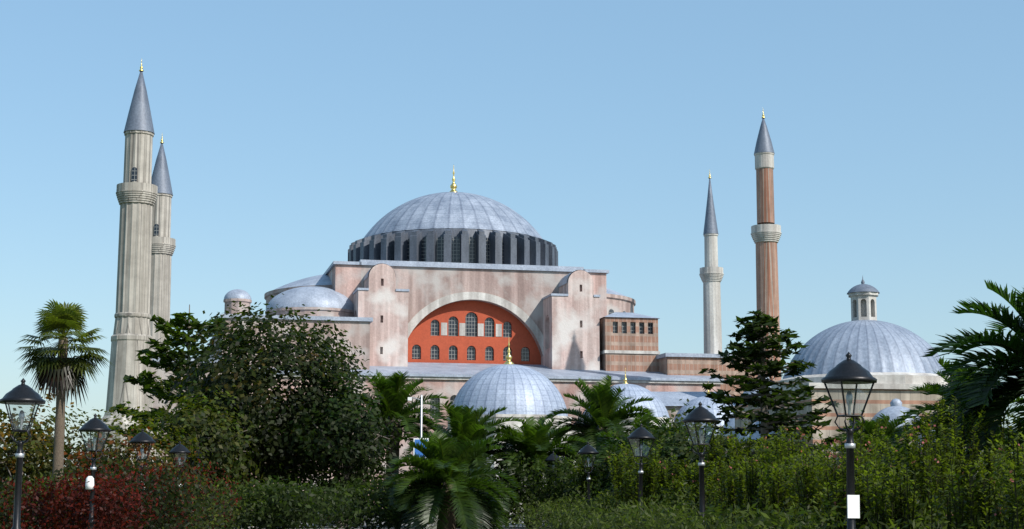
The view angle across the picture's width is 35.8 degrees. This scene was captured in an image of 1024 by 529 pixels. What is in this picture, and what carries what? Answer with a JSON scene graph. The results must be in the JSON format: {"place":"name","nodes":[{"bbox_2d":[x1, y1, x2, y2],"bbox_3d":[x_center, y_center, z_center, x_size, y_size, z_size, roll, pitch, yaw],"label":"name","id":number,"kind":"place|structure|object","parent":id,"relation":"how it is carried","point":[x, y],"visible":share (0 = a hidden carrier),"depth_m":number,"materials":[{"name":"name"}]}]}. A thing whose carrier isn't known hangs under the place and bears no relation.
{"place":"outdoors","nodes":[
{"label":"outdoors","id":0,"kind":"place"},
{"bbox_2d":[274,274,331,289],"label":"half dome","id":1,"kind":"structure","parent":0,"point":[323,279],"depth_m":264.88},
{"bbox_2d":[353,264,407,366],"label":"buttress","id":2,"kind":"structure","parent":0,"point":[382,302],"depth_m":251.23,"materials":[{"name":"paint"}]},
{"bbox_2d":[257,514,559,528],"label":"lawn","id":3,"kind":"structure","parent":0,"point":[509,527],"depth_m":98.90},
{"bbox_2d":[0,378,45,528],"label":"lamp","id":4,"kind":"object","parent":3,"relation":"on","point":[22,393],"visible":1,"depth_m":37.96,"materials":[{"name":"black metal"}]},
{"bbox_2d":[158,475,369,528],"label":"hedge","id":5,"kind":"object","parent":3,"relation":"on","point":[284,506],"visible":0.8,"depth_m":78.22,"materials":[{"name":"green plant"}]},
{"bbox_2d":[203,475,417,528],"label":"hedge","id":6,"kind":"object","parent":3,"relation":"on","point":[381,506],"visible":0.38,"depth_m":85.79,"materials":[{"name":"green plant"}]},
{"bbox_2d":[259,454,418,526],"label":"hedge","id":7,"kind":"object","parent":3,"relation":"on","point":[317,477],"visible":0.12,"depth_m":95.60,"materials":[{"name":"green plant"}]},
{"bbox_2d":[371,473,541,527],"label":"hedge","id":8,"kind":"object","parent":3,"relation":"on","point":[512,505],"visible":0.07,"depth_m":93.32,"materials":[{"name":"green plant"}]},
{"bbox_2d":[372,228,528,263],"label":"dome drum","id":9,"kind":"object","parent":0,"point":[455,232],"depth_m":264.81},
{"bbox_2d":[407,236,503,263],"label":"windows","id":10,"kind":"structure","parent":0,"point":[455,249],"depth_m":264.10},
{"bbox_2d":[361,265,570,356],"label":"arch wall","id":11,"kind":"structure","parent":0,"point":[525,291],"depth_m":261.82,"materials":[{"name":"paint"}]},
{"bbox_2d":[408,292,542,353],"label":"archivolt","id":12,"kind":"object","parent":11,"relation":"attached to","point":[521,314],"visible":0.77,"depth_m":261.18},
{"bbox_2d":[359,259,584,271],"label":"cornice","id":13,"kind":"structure","parent":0,"point":[475,266],"depth_m":261.46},
{"bbox_2d":[408,301,540,364],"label":"tympanum","id":14,"kind":"object","parent":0,"point":[520,338],"visible":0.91,"depth_m":261.75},
{"bbox_2d":[0,0,1023,480],"label":"sky","id":15,"kind":"structure","parent":0,"point":[289,129],"materials":[{"name":"blue"}]},
{"bbox_2d":[652,392,734,405],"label":"annex roof","id":16,"kind":"structure","parent":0,"point":[669,398],"depth_m":238.77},
{"bbox_2d":[735,377,935,465],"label":"hamam domes","id":17,"kind":"structure","parent":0,"point":[895,408],"depth_m":126.96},
{"bbox_2d":[748,388,994,465],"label":"hamam walls","id":18,"kind":"structure","parent":0,"point":[879,400],"depth_m":131.05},
{"bbox_2d":[755,372,949,396],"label":"hamam cornice","id":19,"kind":"structure","parent":18,"relation":"on","point":[895,380],"depth_m":131.93,"materials":[{"name":"stone"}]},
{"bbox_2d":[783,320,943,378],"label":"dome","id":20,"kind":"structure","parent":19,"relation":"on","point":[875,346],"depth_m":135.34,"materials":[{"name":"metal"}]},
{"label":"ground","id":21,"kind":"structure","parent":0,"visible":0},
{"bbox_2d":[0,388,98,525],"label":"bush","id":22,"kind":"object","parent":21,"relation":"on","point":[37,450],"visible":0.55,"depth_m":85.91,"materials":[{"name":"green plant"}]},
{"bbox_2d":[14,298,110,524],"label":"fan palm","id":23,"kind":"object","parent":21,"relation":"on","point":[62,373],"visible":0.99,"depth_m":77.46,"materials":[{"name":"green plant"}]},
{"bbox_2d":[0,465,158,528],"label":"red shrub","id":24,"kind":"object","parent":21,"relation":"on","point":[81,509],"visible":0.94,"depth_m":54.57,"materials":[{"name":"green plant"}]},
{"bbox_2d":[78,413,110,528],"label":"lamp","id":25,"kind":"object","parent":21,"relation":"on","point":[95,424],"visible":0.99,"depth_m":53.64,"materials":[{"name":"black metal"}]},
{"bbox_2d":[0,462,194,528],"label":"red shrub","id":26,"kind":"object","parent":21,"relation":"on","point":[163,498],"visible":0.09,"depth_m":60.47,"materials":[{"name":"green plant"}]},
{"bbox_2d":[0,471,212,528],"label":"bush","id":27,"kind":"object","parent":21,"relation":"on","point":[180,519],"visible":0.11,"depth_m":58.95,"materials":[{"name":"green plant"}]},
{"bbox_2d":[0,452,235,528],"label":"shrub","id":28,"kind":"object","parent":21,"relation":"on","point":[172,495],"visible":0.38,"depth_m":57.91,"materials":[{"name":"red plant"}]},
{"bbox_2d":[0,472,245,528],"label":"bush","id":29,"kind":"object","parent":21,"relation":"on","point":[215,511],"visible":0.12,"depth_m":63.99,"materials":[{"name":"green plant"}]},
{"bbox_2d":[25,401,222,515],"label":"bush","id":30,"kind":"object","parent":21,"relation":"on","point":[113,452],"visible":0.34,"depth_m":82.40,"materials":[{"name":"green plant"}]},
{"bbox_2d":[96,61,159,465],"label":"minaret","id":31,"kind":"object","parent":21,"relation":"on","point":[136,192],"visible":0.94,"depth_m":222.28,"materials":[{"name":"stone"}]},
{"bbox_2d":[129,428,155,488],"bbox_3d":[-15.162,9.014,64.795,1.094,4.630,1.094,3,-10,-20],"label":"lamp","id":32,"kind":"object","parent":21,"relation":"on","point":[142,437],"visible":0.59,"depth_m":64.84,"materials":[{"name":"black metal"}]},
{"bbox_2d":[27,462,264,528],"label":"bush","id":33,"kind":"object","parent":21,"relation":"on","point":[216,496],"visible":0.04,"depth_m":75.09,"materials":[{"name":"green plant"}]},
{"bbox_2d":[55,456,241,528],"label":"red shrub","id":34,"kind":"object","parent":21,"relation":"on","point":[196,481],"visible":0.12,"depth_m":71.53,"materials":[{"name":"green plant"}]},
{"bbox_2d":[150,137,175,357],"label":"minaret","id":35,"kind":"object","parent":21,"relation":"on","point":[163,246],"visible":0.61,"depth_m":269.83,"materials":[{"name":"stone"}]},
{"bbox_2d":[108,304,246,469],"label":"tree","id":36,"kind":"object","parent":21,"relation":"on","point":[179,322],"visible":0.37,"depth_m":111.05,"materials":[{"name":"green plant"}]},
{"bbox_2d":[152,362,221,464],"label":"wall","id":37,"kind":"structure","parent":21,"relation":"on","point":[162,373],"depth_m":234.80,"materials":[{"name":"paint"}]},
{"bbox_2d":[109,385,269,525],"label":"bush","id":38,"kind":"object","parent":21,"relation":"on","point":[192,422],"visible":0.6,"depth_m":90.71,"materials":[{"name":"green plant"}]},
{"bbox_2d":[155,294,389,527],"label":"tree","id":39,"kind":"object","parent":21,"relation":"on","point":[269,423],"visible":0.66,"depth_m":97.05,"materials":[{"name":"green plant"}]},
{"bbox_2d":[210,318,369,483],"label":"wall","id":40,"kind":"structure","parent":21,"relation":"on","point":[357,333],"depth_m":243.85,"materials":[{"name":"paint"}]},
{"bbox_2d":[212,314,372,337],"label":"roof ledge","id":41,"kind":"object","parent":40,"relation":"on","point":[366,319],"depth_m":243.18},
{"bbox_2d":[284,360,410,528],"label":"tree","id":42,"kind":"object","parent":21,"relation":"on","point":[358,445],"visible":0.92,"depth_m":94.70,"materials":[{"name":"green plant"}]},
{"bbox_2d":[349,370,449,526],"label":"date palm","id":43,"kind":"object","parent":21,"relation":"on","point":[393,386],"visible":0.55,"depth_m":102.73,"materials":[{"name":"green plant"}]},
{"bbox_2d":[382,430,520,528],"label":"date palm","id":44,"kind":"object","parent":21,"relation":"on","point":[441,465],"visible":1,"depth_m":84.11,"materials":[{"name":"green plant"}]},
{"bbox_2d":[398,400,524,527],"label":"date palm","id":45,"kind":"object","parent":21,"relation":"on","point":[465,423],"visible":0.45,"depth_m":98.73,"materials":[{"name":"green plant"}]},
{"bbox_2d":[328,264,606,318],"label":"corner piers","id":46,"kind":"structure","parent":21,"relation":"on","point":[345,280],"depth_m":257.32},
{"bbox_2d":[251,377,720,494],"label":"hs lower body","id":47,"kind":"object","parent":21,"relation":"on","point":[449,388],"visible":0.03,"depth_m":242.31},
{"bbox_2d":[265,307,353,316],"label":"wall","id":48,"kind":"structure","parent":47,"relation":"attached to","point":[337,312],"depth_m":252.10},
{"bbox_2d":[266,286,353,310],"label":"dome","id":49,"kind":"structure","parent":48,"relation":"on","point":[311,296],"depth_m":253.25,"materials":[{"name":"metal"}]},
{"bbox_2d":[348,229,557,265],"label":"dome buttresses","id":50,"kind":"structure","parent":47,"relation":"on","point":[521,249],"depth_m":265.14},
{"bbox_2d":[364,192,541,238],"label":"dome","id":51,"kind":"structure","parent":50,"relation":"on","point":[454,210],"depth_m":269.57,"materials":[{"name":"metal"}]},
{"bbox_2d":[412,312,528,360],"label":"windows","id":52,"kind":"structure","parent":47,"relation":"attached to","point":[470,324],"depth_m":262.08,"materials":[{"name":"glass"}]},
{"bbox_2d":[259,362,723,381],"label":"gallery roof","id":53,"kind":"structure","parent":47,"relation":"attached to","point":[442,369],"depth_m":249.91,"materials":[{"name":"metal"}]},
{"bbox_2d":[274,374,722,383],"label":"gallery cornice","id":54,"kind":"structure","parent":47,"relation":"attached to","point":[574,380],"depth_m":246.89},
{"bbox_2d":[541,270,599,369],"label":"buttress","id":55,"kind":"structure","parent":47,"relation":"on","point":[571,331],"depth_m":258.04,"materials":[{"name":"paint"}]},
{"bbox_2d":[607,294,635,314],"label":"wall","id":56,"kind":"structure","parent":47,"relation":"on","point":[617,303],"depth_m":273.90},
{"bbox_2d":[599,317,658,371],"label":"building annex","id":57,"kind":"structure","parent":47,"relation":"on","point":[620,340],"depth_m":258.63,"materials":[{"name":"brick"}]},
{"bbox_2d":[446,343,580,513],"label":"dome","id":58,"kind":"structure","parent":21,"relation":"on","point":[520,391],"depth_m":199.18,"materials":[{"name":"metal"}]},
{"bbox_2d":[485,415,586,527],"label":"date palm","id":59,"kind":"object","parent":21,"relation":"on","point":[533,436],"visible":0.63,"depth_m":98.27,"materials":[{"name":"green plant"}]},
{"bbox_2d":[485,448,616,525],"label":"bush","id":60,"kind":"object","parent":21,"relation":"on","point":[550,486],"visible":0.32,"depth_m":93.96,"materials":[{"name":"green plant"}]},
{"bbox_2d":[502,497,603,528],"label":"bush","id":61,"kind":"object","parent":21,"relation":"on","point":[549,514],"visible":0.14,"depth_m":86.14,"materials":[{"name":"green plant"}]},
{"bbox_2d":[572,456,600,515],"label":"oleander","id":62,"kind":"object","parent":21,"relation":"on","point":[582,480],"visible":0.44,"depth_m":89.68,"materials":[{"name":"green plant"}]},
{"bbox_2d":[543,375,660,475],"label":"date palm","id":63,"kind":"object","parent":21,"relation":"on","point":[600,406],"visible":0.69,"depth_m":104.88,"materials":[{"name":"green plant"}]},
{"bbox_2d":[537,479,668,527],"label":"bush","id":64,"kind":"object","parent":21,"relation":"on","point":[603,498],"visible":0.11,"depth_m":75.34,"materials":[{"name":"green plant"}]},
{"bbox_2d":[491,498,721,528],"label":"hedge","id":65,"kind":"object","parent":21,"relation":"on","point":[559,518],"visible":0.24,"depth_m":60.19,"materials":[{"name":"green plant"}]},
{"bbox_2d":[606,445,639,527],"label":"oleander","id":66,"kind":"object","parent":21,"relation":"on","point":[617,473],"visible":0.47,"depth_m":69.23,"materials":[{"name":"green plant"}]},
{"bbox_2d":[582,369,673,476],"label":"dome","id":67,"kind":"structure","parent":21,"relation":"on","point":[637,392],"depth_m":211.11,"materials":[{"name":"lead"},{"name":"white stone"},{"name":"gold"}]},
{"bbox_2d":[627,423,654,511],"bbox_3d":[4.927,8.391,60.606,1.094,4.630,1.094,7,-10,-33],"label":"lamp","id":68,"kind":"object","parent":21,"relation":"on","point":[640,433],"visible":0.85,"depth_m":60.60,"materials":[{"name":"black metal"}]},
{"bbox_2d":[592,413,691,498],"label":"bush","id":69,"kind":"object","parent":21,"relation":"on","point":[644,417],"visible":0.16,"depth_m":88.84,"materials":[{"name":"green plant"}]},
{"bbox_2d":[545,498,748,528],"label":"oleander undergrowth","id":70,"kind":"object","parent":21,"relation":"on","point":[630,509],"visible":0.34,"depth_m":47.22,"materials":[{"name":"green plant"}]},
{"bbox_2d":[619,438,677,520],"bbox_3d":[5.508,9.156,64.234,2.461,4.182,2.134,-2,-9,10],"label":"oleander","id":71,"kind":"object","parent":21,"relation":"on","point":[650,481],"visible":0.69,"depth_m":64.01,"materials":[{"name":"green plant"}]},
{"bbox_2d":[564,435,743,521],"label":"oleander","id":72,"kind":"object","parent":21,"relation":"on","point":[592,476],"visible":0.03,"depth_m":89.45,"materials":[{"name":"green plant"}]},
{"bbox_2d":[651,454,680,517],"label":"oleander","id":73,"kind":"object","parent":21,"relation":"on","point":[666,470],"visible":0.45,"depth_m":70.16,"materials":[{"name":"green plant"}]},
{"bbox_2d":[588,398,750,496],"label":"bush","id":74,"kind":"object","parent":21,"relation":"on","point":[676,439],"visible":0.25,"depth_m":81.60,"materials":[{"name":"green plant"}]},
{"bbox_2d":[619,479,757,528],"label":"bush","id":75,"kind":"object","parent":21,"relation":"on","point":[679,500],"visible":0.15,"depth_m":53.81,"materials":[{"name":"green plant"}]},
{"bbox_2d":[682,402,718,523],"bbox_3d":[5.658,6.401,47.223,1.094,4.630,1.094,2,-8,-17],"label":"lamp","id":76,"kind":"object","parent":21,"relation":"on","point":[700,414],"visible":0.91,"depth_m":47.18,"materials":[{"name":"black metal"}]},
{"bbox_2d":[672,390,733,439],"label":"dome","id":77,"kind":"structure","parent":21,"relation":"on","point":[705,401],"depth_m":218.45,"materials":[{"name":"lead"},{"name":"white stone"},{"name":"gold"}]},
{"bbox_2d":[679,460,732,525],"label":"oleander","id":78,"kind":"object","parent":21,"relation":"on","point":[693,473],"visible":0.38,"depth_m":55.34,"materials":[{"name":"green plant"}]},
{"bbox_2d":[659,357,757,395],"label":"wall","id":79,"kind":"structure","parent":21,"relation":"on","point":[680,365],"depth_m":255.92,"materials":[{"name":"stone"}]},
{"bbox_2d":[699,171,723,353],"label":"minaret","id":80,"kind":"object","parent":21,"relation":"on","point":[711,274],"visible":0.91,"depth_m":266.69,"materials":[{"name":"white stone"}]},
{"bbox_2d":[692,414,749,501],"bbox_3d":[8.296,8.529,63.054,2.352,5.075,1.737,0,-8,0],"label":"oleander","id":81,"kind":"object","parent":21,"relation":"on","point":[712,456],"visible":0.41,"depth_m":62.98,"materials":[{"name":"green plant"}]},
{"bbox_2d":[711,461,749,524],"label":"oleander","id":82,"kind":"object","parent":21,"relation":"on","point":[732,497],"visible":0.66,"depth_m":50.70,"materials":[{"name":"green plant"}]},
{"bbox_2d":[712,429,775,479],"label":"oleander","id":83,"kind":"object","parent":21,"relation":"on","point":[740,453],"visible":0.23,"depth_m":59.43,"materials":[{"name":"green plant"}]},
{"bbox_2d":[728,454,769,522],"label":"oleander","id":84,"kind":"object","parent":21,"relation":"on","point":[753,476],"visible":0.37,"depth_m":48.22,"materials":[{"name":"green plant"}]},
{"bbox_2d":[663,307,845,502],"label":"conifer tree","id":85,"kind":"object","parent":21,"relation":"on","point":[754,354],"visible":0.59,"depth_m":71.38,"materials":[{"name":"green plant"}]},
{"bbox_2d":[570,501,957,528],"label":"oleander undergrowth","id":86,"kind":"object","parent":21,"relation":"on","point":[649,523],"visible":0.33,"depth_m":40.06,"materials":[{"name":"green plant"}]},
{"bbox_2d":[751,110,781,380],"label":"minaret","id":87,"kind":"object","parent":21,"relation":"on","point":[766,232],"visible":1,"depth_m":234.22,"materials":[{"name":"brown stone"}]},
{"bbox_2d":[757,462,805,527],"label":"oleander","id":88,"kind":"object","parent":21,"relation":"on","point":[779,486],"visible":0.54,"depth_m":42.30,"materials":[{"name":"green plant"}]},
{"bbox_2d":[751,429,817,492],"bbox_3d":[8.310,6.827,47.523,1.427,3.874,2.114,5,-10,-30],"label":"oleander","id":89,"kind":"object","parent":21,"relation":"on","point":[793,442],"visible":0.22,"depth_m":47.54,"materials":[{"name":"green plant"}]},
{"bbox_2d":[761,425,808,476],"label":"oleander","id":90,"kind":"object","parent":21,"relation":"on","point":[783,431],"visible":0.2,"depth_m":53.50,"materials":[{"name":"green plant"}]},
{"bbox_2d":[783,440,860,527],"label":"oleander","id":91,"kind":"object","parent":21,"relation":"on","point":[809,481],"visible":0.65,"depth_m":37.38,"materials":[{"name":"green plant"}]},
{"bbox_2d":[651,497,1011,528],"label":"oleander undergrowth","id":92,"kind":"object","parent":21,"relation":"on","point":[760,522],"visible":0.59,"depth_m":33.14,"materials":[{"name":"green plant"}]},
{"bbox_2d":[818,479,873,528],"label":"oleander","id":93,"kind":"object","parent":21,"relation":"on","point":[842,501],"visible":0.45,"depth_m":34.80,"materials":[{"name":"green plant"}]},
{"bbox_2d":[821,352,876,528],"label":"lamp","id":94,"kind":"object","parent":21,"relation":"on","point":[848,370],"visible":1,"depth_m":31.20,"materials":[{"name":"black metal"}]},
{"bbox_2d":[815,431,890,525],"bbox_3d":[8.136,5.641,37.928,1.646,3.398,1.850,5,-10,-32],"label":"oleander","id":95,"kind":"object","parent":21,"relation":"on","point":[859,460],"visible":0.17,"depth_m":37.94,"materials":[{"name":"green plant"}]},
{"bbox_2d":[846,410,896,481],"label":"oleander","id":96,"kind":"object","parent":21,"relation":"on","point":[874,433],"visible":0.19,"depth_m":53.38,"materials":[{"name":"green plant"}]},
{"bbox_2d":[854,459,898,528],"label":"oleander","id":97,"kind":"object","parent":21,"relation":"on","point":[859,484],"visible":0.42,"depth_m":34.54,"materials":[{"name":"green plant"}]},
{"bbox_2d":[833,413,921,470],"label":"bush","id":98,"kind":"object","parent":21,"relation":"on","point":[890,426],"visible":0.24,"depth_m":98.88,"materials":[{"name":"green plant"}]},
{"bbox_2d":[752,498,1021,528],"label":"hedge","id":99,"kind":"object","parent":21,"relation":"on","point":[834,513],"visible":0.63,"depth_m":32.36,"materials":[{"name":"green plant"}]},
{"bbox_2d":[859,441,921,500],"bbox_3d":[10.537,6.627,44.401,1.582,3.351,1.833,5,-10,-29],"label":"oleander","id":100,"kind":"object","parent":21,"relation":"on","point":[886,461],"visible":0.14,"depth_m":44.43,"materials":[{"name":"green plant"}]},
{"bbox_2d":[861,464,951,528],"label":"oleander","id":101,"kind":"object","parent":21,"relation":"on","point":[903,512],"visible":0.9,"depth_m":32.73,"materials":[{"name":"green plant"}]},
{"bbox_2d":[879,410,958,522],"bbox_3d":[10.986,6.010,43.035,1.792,4.170,1.861,6,-10,-33],"label":"oleander","id":102,"kind":"object","parent":21,"relation":"on","point":[926,438],"visible":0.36,"depth_m":43.22,"materials":[{"name":"green plant"}]},
{"bbox_2d":[886,419,963,528],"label":"oleander","id":103,"kind":"object","parent":21,"relation":"on","point":[940,475],"visible":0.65,"depth_m":39.56,"materials":[{"name":"green plant"}]},
{"bbox_2d":[889,356,1023,485],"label":"date palm","id":104,"kind":"object","parent":21,"relation":"on","point":[933,388],"visible":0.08,"depth_m":73.10,"materials":[{"name":"green plant"}]},
{"bbox_2d":[921,395,991,514],"bbox_3d":[12.447,5.939,44.101,1.590,4.625,2.197,7,-11,-39],"label":"oleander","id":105,"kind":"object","parent":21,"relation":"on","point":[943,419],"visible":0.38,"depth_m":44.22,"materials":[{"name":"green plant"}]},
{"bbox_2d":[927,460,1011,528],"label":"oleander","id":106,"kind":"object","parent":21,"relation":"on","point":[971,512],"visible":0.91,"depth_m":31.46,"materials":[{"name":"green plant"}]},
{"bbox_2d":[919,280,1023,469],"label":"date palm","id":107,"kind":"object","parent":21,"relation":"on","point":[983,383],"visible":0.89,"depth_m":45.69,"materials":[{"name":"green plant"}]},
{"bbox_2d":[943,447,1008,519],"bbox_3d":[12.687,6.401,42.086,1.516,3.118,2.062,5,-10,-30],"label":"oleander","id":108,"kind":"object","parent":21,"relation":"on","point":[981,457],"visible":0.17,"depth_m":42.13,"materials":[{"name":"green plant"}]},
{"bbox_2d":[981,415,1023,512],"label":"oleander","id":109,"kind":"object","parent":21,"relation":"on","point":[1001,432],"visible":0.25,"depth_m":44.64,"materials":[{"name":"green plant"}]},
{"bbox_2d":[984,430,1023,528],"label":"oleander","id":110,"kind":"object","parent":21,"relation":"on","point":[999,441],"visible":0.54,"depth_m":31.26,"materials":[{"name":"green plant"}]},
{"bbox_2d":[989,446,1023,528],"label":"oleander","id":111,"kind":"object","parent":21,"relation":"on","point":[1016,507],"visible":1,"depth_m":28.18,"materials":[{"name":"green plant"}]},
{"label":"hammam","id":112,"kind":"object","parent":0,"visible":0},
{"bbox_2d":[848,292,877,320],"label":"cupola","id":113,"kind":"object","parent":112,"relation":"on","point":[863,306],"visible":0.87,"depth_m":140.18,"materials":[{"name":"white stone"}]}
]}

